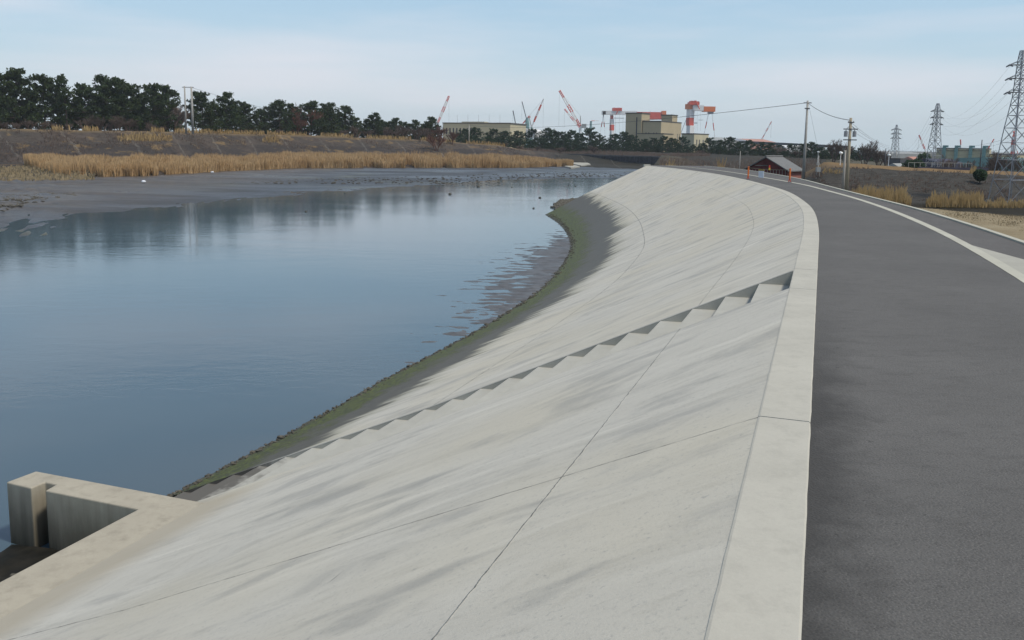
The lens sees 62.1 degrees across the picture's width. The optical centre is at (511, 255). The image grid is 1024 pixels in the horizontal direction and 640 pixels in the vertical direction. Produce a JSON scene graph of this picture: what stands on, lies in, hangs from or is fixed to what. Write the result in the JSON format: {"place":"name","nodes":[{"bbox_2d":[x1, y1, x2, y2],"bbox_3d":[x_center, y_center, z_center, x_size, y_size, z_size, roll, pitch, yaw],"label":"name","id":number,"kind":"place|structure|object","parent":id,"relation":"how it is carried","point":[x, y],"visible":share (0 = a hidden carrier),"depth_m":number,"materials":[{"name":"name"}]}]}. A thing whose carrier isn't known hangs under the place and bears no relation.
{"place":"outdoors","nodes":[
{"label":"outdoors","id":0,"kind":"place"},
{"bbox_2d":[0,165,94,180],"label":"grass","id":1,"kind":"structure","parent":0,"point":[24,174],"depth_m":131.76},
{"bbox_2d":[0,166,637,236],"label":"mudflat","id":2,"kind":"structure","parent":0,"point":[111,194],"depth_m":119.42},
{"bbox_2d":[0,171,625,211],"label":"mud rubble","id":3,"kind":"object","parent":2,"relation":"on","point":[34,198],"visible":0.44,"depth_m":138.05,"materials":[{"name":"stone"}]},
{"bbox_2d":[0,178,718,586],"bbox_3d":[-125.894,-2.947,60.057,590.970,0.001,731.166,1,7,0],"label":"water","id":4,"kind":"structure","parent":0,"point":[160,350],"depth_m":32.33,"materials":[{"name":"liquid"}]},
{"bbox_2d":[405,229,571,362],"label":"mud ripples","id":5,"kind":"object","parent":4,"relation":"on","point":[552,262],"visible":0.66,"depth_m":40.10},
{"bbox_2d":[551,198,575,209],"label":"rock spit","id":6,"kind":"structure","parent":4,"relation":"in","point":[559,203],"depth_m":92.73,"materials":[{"name":"stone"}]},
{"bbox_2d":[0,129,825,176],"bbox_3d":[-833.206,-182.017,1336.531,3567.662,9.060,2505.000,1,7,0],"label":"bank","id":7,"kind":"structure","parent":0,"point":[176,145],"depth_m":219.63,"materials":[{"name":"soil"}]},
{"bbox_2d":[0,72,19,127],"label":"pine tree","id":8,"kind":"object","parent":7,"relation":"on","point":[2,83],"visible":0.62,"depth_m":193.77,"materials":[{"name":"green plant"}]},
{"bbox_2d":[0,67,47,128],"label":"pine tree","id":9,"kind":"object","parent":7,"relation":"on","point":[15,87],"visible":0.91,"depth_m":195.39,"materials":[{"name":"green plant"}]},
{"bbox_2d":[18,73,79,129],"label":"pine tree","id":10,"kind":"object","parent":7,"relation":"on","point":[47,83],"visible":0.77,"depth_m":199.62,"materials":[{"name":"green plant"}]},
{"bbox_2d":[51,73,77,124],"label":"pine tree","id":11,"kind":"object","parent":7,"relation":"on","point":[61,80],"visible":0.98,"depth_m":199.17,"materials":[{"name":"green plant"}]},
{"bbox_2d":[59,82,106,129],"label":"pine tree","id":12,"kind":"object","parent":7,"relation":"on","point":[82,92],"visible":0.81,"depth_m":201.94,"materials":[{"name":"green plant"}]},
{"bbox_2d":[75,118,95,128],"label":"bare shrub","id":13,"kind":"object","parent":7,"relation":"on","point":[84,122],"visible":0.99,"depth_m":198.13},
{"bbox_2d":[89,115,109,130],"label":"bare shrub","id":14,"kind":"object","parent":7,"relation":"on","point":[99,122],"visible":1,"depth_m":201.07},
{"bbox_2d":[75,74,143,130],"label":"pine tree","id":15,"kind":"object","parent":7,"relation":"on","point":[105,87],"visible":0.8,"depth_m":203.59,"materials":[{"name":"green plant"}]},
{"bbox_2d":[108,115,124,130],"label":"bare shrub","id":16,"kind":"object","parent":7,"relation":"on","point":[117,120],"visible":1,"depth_m":200.20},
{"bbox_2d":[95,78,152,130],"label":"pine tree","id":17,"kind":"object","parent":7,"relation":"on","point":[121,85],"visible":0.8,"depth_m":204.59,"materials":[{"name":"green plant"}]},
{"bbox_2d":[117,131,172,141],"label":"grass patch","id":18,"kind":"object","parent":7,"relation":"on","point":[143,137],"visible":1,"depth_m":194.53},
{"bbox_2d":[123,83,179,131],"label":"pine tree","id":19,"kind":"object","parent":7,"relation":"on","point":[151,95],"visible":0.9,"depth_m":209.74,"materials":[{"name":"green plant"}]},
{"bbox_2d":[144,84,188,131],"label":"pine tree","id":20,"kind":"object","parent":7,"relation":"on","point":[168,90],"visible":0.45,"depth_m":216.05,"materials":[{"name":"green plant"}]},
{"bbox_2d":[164,105,190,131],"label":"bare shrub","id":21,"kind":"object","parent":7,"relation":"on","point":[179,113],"visible":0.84,"depth_m":215.15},
{"bbox_2d":[182,86,193,133],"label":"utility pole","id":22,"kind":"object","parent":7,"relation":"on","point":[184,87],"visible":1,"depth_m":190.30,"materials":[{"name":"concrete"}]},
{"bbox_2d":[190,87,193,133],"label":"utility pole","id":23,"kind":"object","parent":7,"relation":"on","point":[192,121],"visible":1,"depth_m":188.41,"materials":[{"name":"concrete"}]},
{"bbox_2d":[181,90,226,130],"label":"pine tree","id":24,"kind":"object","parent":7,"relation":"on","point":[206,108],"visible":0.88,"depth_m":224.63,"materials":[{"name":"green plant"}]},
{"bbox_2d":[210,92,250,131],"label":"pine tree","id":25,"kind":"object","parent":7,"relation":"on","point":[227,107],"visible":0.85,"depth_m":233.14,"materials":[{"name":"green plant"}]},
{"bbox_2d":[229,101,263,132],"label":"pine tree","id":26,"kind":"object","parent":7,"relation":"on","point":[246,108],"visible":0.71,"depth_m":241.68,"materials":[{"name":"green plant"}]},
{"bbox_2d":[0,128,520,162],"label":"bank scrub","id":27,"kind":"object","parent":7,"relation":"on","point":[87,147],"visible":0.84,"depth_m":190.47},
{"bbox_2d":[246,108,275,133],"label":"pine tree","id":28,"kind":"object","parent":7,"relation":"on","point":[262,112],"visible":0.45,"depth_m":251.91,"materials":[{"name":"green plant"}]},
{"bbox_2d":[261,106,281,131],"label":"pine tree","id":29,"kind":"object","parent":7,"relation":"on","point":[269,115],"visible":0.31,"depth_m":255.44,"materials":[{"name":"green plant"}]},
{"bbox_2d":[52,125,504,146],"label":"crest grass","id":30,"kind":"structure","parent":7,"relation":"on","point":[160,129],"depth_m":237.22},
{"bbox_2d":[260,99,299,133],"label":"pine tree","id":31,"kind":"object","parent":7,"relation":"on","point":[278,105],"visible":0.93,"depth_m":250.61,"materials":[{"name":"green plant"}]},
{"bbox_2d":[274,103,307,132],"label":"pine tree","id":32,"kind":"object","parent":7,"relation":"on","point":[289,106],"visible":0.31,"depth_m":257.63,"materials":[{"name":"green plant"}]},
{"bbox_2d":[22,149,573,176],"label":"reed bed","id":33,"kind":"object","parent":7,"relation":"on","point":[141,164],"visible":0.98,"depth_m":188.35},
{"bbox_2d":[290,103,323,134],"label":"russet tree","id":34,"kind":"object","parent":7,"relation":"on","point":[296,114],"visible":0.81,"depth_m":256.12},
{"bbox_2d":[293,100,331,135],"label":"pine tree","id":35,"kind":"object","parent":7,"relation":"on","point":[311,105],"visible":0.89,"depth_m":257.29,"materials":[{"name":"green plant"}]},
{"bbox_2d":[307,102,346,135],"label":"pine tree","id":36,"kind":"object","parent":7,"relation":"on","point":[326,108],"visible":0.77,"depth_m":262.55,"materials":[{"name":"green plant"}]},
{"bbox_2d":[328,105,362,136],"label":"pine tree","id":37,"kind":"object","parent":7,"relation":"on","point":[345,115],"visible":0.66,"depth_m":267.38,"materials":[{"name":"green plant"}]},
{"bbox_2d":[361,112,384,137],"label":"pine tree","id":38,"kind":"object","parent":7,"relation":"on","point":[373,122],"visible":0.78,"depth_m":271.60,"materials":[{"name":"green plant"}]},
{"bbox_2d":[385,118,414,137],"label":"pine tree","id":39,"kind":"object","parent":7,"relation":"on","point":[394,121],"visible":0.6,"depth_m":278.39,"materials":[{"name":"green plant"}]},
{"bbox_2d":[407,119,424,139],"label":"pine tree","id":40,"kind":"object","parent":7,"relation":"on","point":[414,124],"visible":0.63,"depth_m":283.42,"materials":[{"name":"green plant"}]},
{"bbox_2d":[411,126,427,139],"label":"bare shrub","id":41,"kind":"object","parent":7,"relation":"on","point":[418,133],"visible":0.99,"depth_m":278.74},
{"bbox_2d":[420,116,444,139],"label":"pine tree","id":42,"kind":"object","parent":7,"relation":"on","point":[432,121],"visible":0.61,"depth_m":285.37,"materials":[{"name":"green plant"}]},
{"bbox_2d":[425,134,446,150],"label":"russet tree","id":43,"kind":"object","parent":7,"relation":"on","point":[429,139],"visible":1,"depth_m":261.71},
{"bbox_2d":[431,124,448,138],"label":"russet tree","id":44,"kind":"object","parent":7,"relation":"on","point":[439,132],"visible":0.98,"depth_m":273.29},
{"bbox_2d":[471,127,484,139],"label":"pine","id":45,"kind":"object","parent":7,"relation":"on","point":[474,130],"visible":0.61,"depth_m":332.01,"materials":[{"name":"green plant"}]},
{"bbox_2d":[442,115,526,145],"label":"warehouse","id":46,"kind":"structure","parent":7,"relation":"on","point":[452,127],"depth_m":416.73,"materials":[{"name":"metal"}]},
{"bbox_2d":[481,128,504,142],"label":"pine","id":47,"kind":"object","parent":7,"relation":"on","point":[493,133],"visible":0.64,"depth_m":334.17,"materials":[{"name":"green plant"}]},
{"bbox_2d":[503,136,522,147],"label":"pine","id":48,"kind":"object","parent":7,"relation":"on","point":[515,141],"visible":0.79,"depth_m":324.03,"materials":[{"name":"green plant"}]},
{"bbox_2d":[524,128,546,147],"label":"pine","id":49,"kind":"object","parent":7,"relation":"on","point":[532,132],"visible":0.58,"depth_m":340.11,"materials":[{"name":"green plant"}]},
{"bbox_2d":[531,138,553,149],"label":"pine","id":50,"kind":"object","parent":7,"relation":"on","point":[544,143],"visible":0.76,"depth_m":334.36,"materials":[{"name":"green plant"}]},
{"bbox_2d":[534,128,557,145],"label":"pine","id":51,"kind":"object","parent":7,"relation":"on","point":[545,133],"visible":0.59,"depth_m":341.92,"materials":[{"name":"green plant"}]},
{"bbox_2d":[552,138,576,151],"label":"pine","id":52,"kind":"object","parent":7,"relation":"on","point":[564,142],"visible":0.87,"depth_m":332.81,"materials":[{"name":"green plant"}]},
{"bbox_2d":[559,90,585,144],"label":"jib crane","id":53,"kind":"object","parent":7,"relation":"on","point":[580,127],"visible":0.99,"depth_m":986.37,"materials":[{"name":"red paint"}]},
{"bbox_2d":[562,130,583,149],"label":"pine","id":54,"kind":"object","parent":7,"relation":"on","point":[569,135],"visible":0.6,"depth_m":340.67,"materials":[{"name":"green plant"}]},
{"bbox_2d":[578,127,603,149],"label":"pine","id":55,"kind":"object","parent":7,"relation":"on","point":[587,130],"visible":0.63,"depth_m":347.37,"materials":[{"name":"green plant"}]},
{"bbox_2d":[604,140,622,151],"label":"pine","id":56,"kind":"object","parent":7,"relation":"on","point":[613,147],"visible":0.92,"depth_m":334.09,"materials":[{"name":"green plant"}]},
{"bbox_2d":[569,154,660,163],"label":"sheet pile wall","id":57,"kind":"structure","parent":7,"relation":"on","point":[642,159],"depth_m":284.68,"materials":[{"name":"metal"}]},
{"bbox_2d":[519,147,711,156],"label":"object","id":58,"kind":"object","parent":7,"relation":"on","point":[635,153],"visible":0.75,"depth_m":307.91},
{"bbox_2d":[617,131,638,149],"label":"pine","id":59,"kind":"object","parent":7,"relation":"on","point":[623,135],"visible":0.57,"depth_m":344.60,"materials":[{"name":"green plant"}]},
{"bbox_2d":[617,135,640,150],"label":"pine","id":60,"kind":"object","parent":7,"relation":"on","point":[632,138],"visible":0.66,"depth_m":343.56,"materials":[{"name":"green plant"}]},
{"bbox_2d":[625,112,681,151],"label":"stepped building","id":61,"kind":"structure","parent":7,"relation":"on","point":[669,126],"depth_m":368.74,"materials":[{"name":"concrete"}]},
{"bbox_2d":[648,136,672,151],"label":"pine","id":62,"kind":"object","parent":7,"relation":"on","point":[662,140],"visible":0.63,"depth_m":334.14,"materials":[{"name":"green plant"}]},
{"bbox_2d":[660,143,677,152],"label":"pine","id":63,"kind":"object","parent":7,"relation":"on","point":[666,146],"visible":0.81,"depth_m":324.30,"materials":[{"name":"green plant"}]},
{"bbox_2d":[672,136,695,152],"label":"pine","id":64,"kind":"object","parent":7,"relation":"on","point":[684,140],"visible":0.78,"depth_m":330.61,"materials":[{"name":"green plant"}]},
{"bbox_2d":[681,100,715,136],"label":"gantry crane","id":65,"kind":"object","parent":7,"relation":"on","point":[691,107],"visible":0.78,"depth_m":934.61,"materials":[{"name":"white paint"}]},
{"bbox_2d":[698,137,718,151],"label":"pine","id":66,"kind":"object","parent":7,"relation":"on","point":[709,141],"visible":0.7,"depth_m":313.00,"materials":[{"name":"green plant"}]},
{"bbox_2d":[717,137,739,153],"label":"pine","id":67,"kind":"object","parent":7,"relation":"on","point":[730,141],"visible":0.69,"depth_m":299.45,"materials":[{"name":"green plant"}]},
{"bbox_2d":[738,140,762,154],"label":"pine","id":68,"kind":"object","parent":7,"relation":"on","point":[746,144],"visible":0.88,"depth_m":287.19,"materials":[{"name":"green plant"}]},
{"bbox_2d":[739,141,844,148],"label":"elevated road","id":69,"kind":"structure","parent":7,"relation":"on","point":[820,145],"depth_m":459.94,"materials":[{"name":"concrete"}]},
{"bbox_2d":[796,142,818,156],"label":"pine","id":70,"kind":"object","parent":7,"relation":"on","point":[810,151],"visible":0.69,"depth_m":270.89,"materials":[{"name":"green plant"}]},
{"bbox_2d":[0,0,1023,152],"label":"sky","id":71,"kind":"structure","parent":0,"point":[881,65],"materials":[{"name":"blue"}]},
{"bbox_2d":[600,108,665,138],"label":"gantry crane","id":72,"kind":"object","parent":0,"point":[653,115],"visible":0.82,"depth_m":1080.70,"materials":[{"name":"white paint"}]},
{"bbox_2d":[651,165,1023,639],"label":"path","id":73,"kind":"structure","parent":0,"point":[915,514],"depth_m":5.25,"materials":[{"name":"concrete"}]},
{"bbox_2d":[668,165,1023,282],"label":"edging strip","id":74,"kind":"object","parent":73,"relation":"on","point":[1006,268],"visible":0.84,"depth_m":16.55,"materials":[{"name":"concrete"}]},
{"bbox_2d":[654,151,1023,281],"bbox_3d":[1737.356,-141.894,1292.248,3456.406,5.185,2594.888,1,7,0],"label":"riverside land","id":75,"kind":"structure","parent":0,"point":[887,172],"depth_m":86.81,"materials":[{"name":"brown plant"}]},
{"bbox_2d":[681,133,708,151],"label":"annex building","id":76,"kind":"structure","parent":75,"relation":"on","point":[696,138],"depth_m":343.82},
{"bbox_2d":[657,156,821,175],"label":"waste scrub","id":77,"kind":"object","parent":75,"relation":"on","point":[682,160],"visible":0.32,"depth_m":179.71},
{"bbox_2d":[744,155,801,178],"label":"hut","id":78,"kind":"object","parent":75,"relation":"on","point":[780,164],"visible":0.46,"depth_m":105.10,"materials":[{"name":"grey tile"}]},
{"bbox_2d":[802,101,821,178],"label":"utility pole","id":79,"kind":"object","parent":75,"relation":"on","point":[804,151],"visible":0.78,"depth_m":98.98,"materials":[{"name":"concrete"}]},
{"bbox_2d":[469,103,803,127],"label":"power line","id":80,"kind":"object","parent":79,"relation":"attached to","point":[653,119],"visible":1,"depth_m":137.29,"materials":[{"name":"metal"}]},
{"bbox_2d":[825,139,842,161],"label":"bare shrub","id":81,"kind":"object","parent":75,"relation":"on","point":[833,148],"visible":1,"depth_m":234.93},
{"bbox_2d":[842,150,845,188],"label":"utility pole","id":82,"kind":"object","parent":75,"relation":"on","point":[843,176],"visible":0.66,"depth_m":74.03,"materials":[{"name":"concrete"}]},
{"bbox_2d":[670,165,1023,258],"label":"lane","id":83,"kind":"structure","parent":75,"relation":"on","point":[973,236],"depth_m":20.17,"materials":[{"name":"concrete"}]},
{"bbox_2d":[709,166,1023,243],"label":"kerb","id":84,"kind":"structure","parent":83,"relation":"on","point":[982,228],"depth_m":23.99,"materials":[{"name":"concrete"}]},
{"bbox_2d":[843,118,857,190],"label":"utility pole","id":85,"kind":"object","parent":75,"relation":"on","point":[847,134],"visible":0.94,"depth_m":73.24,"materials":[{"name":"grey concrete"}]},
{"bbox_2d":[856,140,878,163],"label":"bare shrub","id":86,"kind":"object","parent":75,"relation":"on","point":[867,149],"visible":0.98,"depth_m":232.94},
{"bbox_2d":[869,147,889,165],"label":"bare shrub","id":87,"kind":"object","parent":75,"relation":"on","point":[876,155],"visible":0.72,"depth_m":233.60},
{"bbox_2d":[854,184,912,205],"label":"reed clump","id":88,"kind":"object","parent":75,"relation":"on","point":[900,196],"visible":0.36,"depth_m":74.03,"materials":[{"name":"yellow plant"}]},
{"bbox_2d":[890,125,901,156],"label":"transmission pylon","id":89,"kind":"object","parent":75,"relation":"on","point":[895,138],"visible":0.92,"depth_m":346.20,"materials":[{"name":"metal"}]},
{"bbox_2d":[888,158,907,165],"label":"dark hut","id":90,"kind":"object","parent":75,"relation":"on","point":[897,160],"visible":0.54,"depth_m":174.55,"materials":[{"name":"metal"}]},
{"bbox_2d":[805,166,1023,201],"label":"levee scrub","id":91,"kind":"object","parent":75,"relation":"on","point":[921,179],"visible":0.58,"depth_m":86.74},
{"bbox_2d":[906,158,926,167],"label":"evergreen bush","id":92,"kind":"object","parent":75,"relation":"on","point":[917,165],"visible":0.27,"depth_m":148.28,"materials":[{"name":"green plant"}]},
{"bbox_2d":[925,103,943,166],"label":"transmission pylon","id":93,"kind":"object","parent":75,"relation":"on","point":[938,109],"visible":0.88,"depth_m":148.10,"materials":[{"name":"metal"}]},
{"bbox_2d":[926,189,949,206],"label":"reed clump","id":94,"kind":"object","parent":75,"relation":"on","point":[935,200],"visible":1,"depth_m":72.39,"materials":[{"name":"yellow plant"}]},
{"bbox_2d":[921,159,962,166],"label":"dark shed","id":95,"kind":"structure","parent":75,"relation":"on","point":[929,163],"depth_m":191.12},
{"bbox_2d":[938,154,960,166],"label":"bare shrub","id":96,"kind":"object","parent":75,"relation":"on","point":[949,163],"visible":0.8,"depth_m":168.89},
{"bbox_2d":[918,167,988,170],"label":"levee wall","id":97,"kind":"structure","parent":75,"relation":"on","point":[957,168],"depth_m":117.17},
{"bbox_2d":[936,145,990,160],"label":"green hall","id":98,"kind":"object","parent":75,"relation":"on","point":[957,152],"depth_m":322.60,"materials":[{"name":"teal paint"}]},
{"bbox_2d":[949,189,984,207],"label":"reed clump","id":99,"kind":"object","parent":75,"relation":"on","point":[976,200],"visible":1,"depth_m":72.40,"materials":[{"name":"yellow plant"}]},
{"bbox_2d":[920,208,1023,230],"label":"lawn grass","id":100,"kind":"structure","parent":75,"relation":"on","point":[973,214],"depth_m":56.41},
{"bbox_2d":[972,169,987,182],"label":"evergreen bush","id":101,"kind":"object","parent":75,"relation":"on","point":[979,175],"visible":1,"depth_m":87.25,"materials":[{"name":"green plant"}]},
{"bbox_2d":[956,157,1023,170],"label":"blue green hall","id":102,"kind":"structure","parent":75,"relation":"on","point":[966,160],"depth_m":269.27,"materials":[{"name":"teal paint"}]},
{"bbox_2d":[987,151,1017,170],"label":"bare shrub","id":103,"kind":"object","parent":75,"relation":"on","point":[1002,163],"visible":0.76,"depth_m":156.85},
{"bbox_2d":[984,196,1023,207],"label":"reed clump","id":104,"kind":"object","parent":75,"relation":"on","point":[1002,204],"visible":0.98,"depth_m":72.67,"materials":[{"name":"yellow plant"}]},
{"bbox_2d":[985,50,1023,203],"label":"transmission pylon","id":105,"kind":"object","parent":75,"relation":"on","point":[1020,78],"visible":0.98,"depth_m":77.78,"materials":[{"name":"metal"}]},
{"bbox_2d":[1005,154,1023,171],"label":"bare shrub","id":106,"kind":"object","parent":75,"relation":"on","point":[1017,168],"visible":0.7,"depth_m":153.71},
{"bbox_2d":[972,245,1023,273],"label":"slab","id":107,"kind":"structure","parent":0,"point":[1016,263],"depth_m":13.91,"materials":[{"name":"concrete"}]},
{"label":"ground","id":108,"kind":"structure","parent":0,"visible":0},
{"bbox_2d":[0,164,818,639],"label":"revetment","id":109,"kind":"object","parent":108,"relation":"on","point":[606,434],"visible":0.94,"depth_m":7.42,"materials":[{"name":"concrete"}]},
{"bbox_2d":[0,472,202,618],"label":"outfall","id":110,"kind":"object","parent":109,"relation":"on","point":[82,525],"visible":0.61,"depth_m":12.82,"materials":[{"name":"concrete"}]},
{"bbox_2d":[10,214,575,575],"bbox_3d":[-0.113,0.812,42.706,5.424,0.580,71.511,2,8,10],"label":"oyster rubble","id":111,"kind":"object","parent":109,"relation":"on","point":[259,449],"visible":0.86,"depth_m":23.08,"materials":[{"name":"stone"}]},
{"bbox_2d":[850,152,921,161],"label":"industrial building","id":112,"kind":"structure","parent":108,"relation":"on","point":[908,154],"depth_m":422.11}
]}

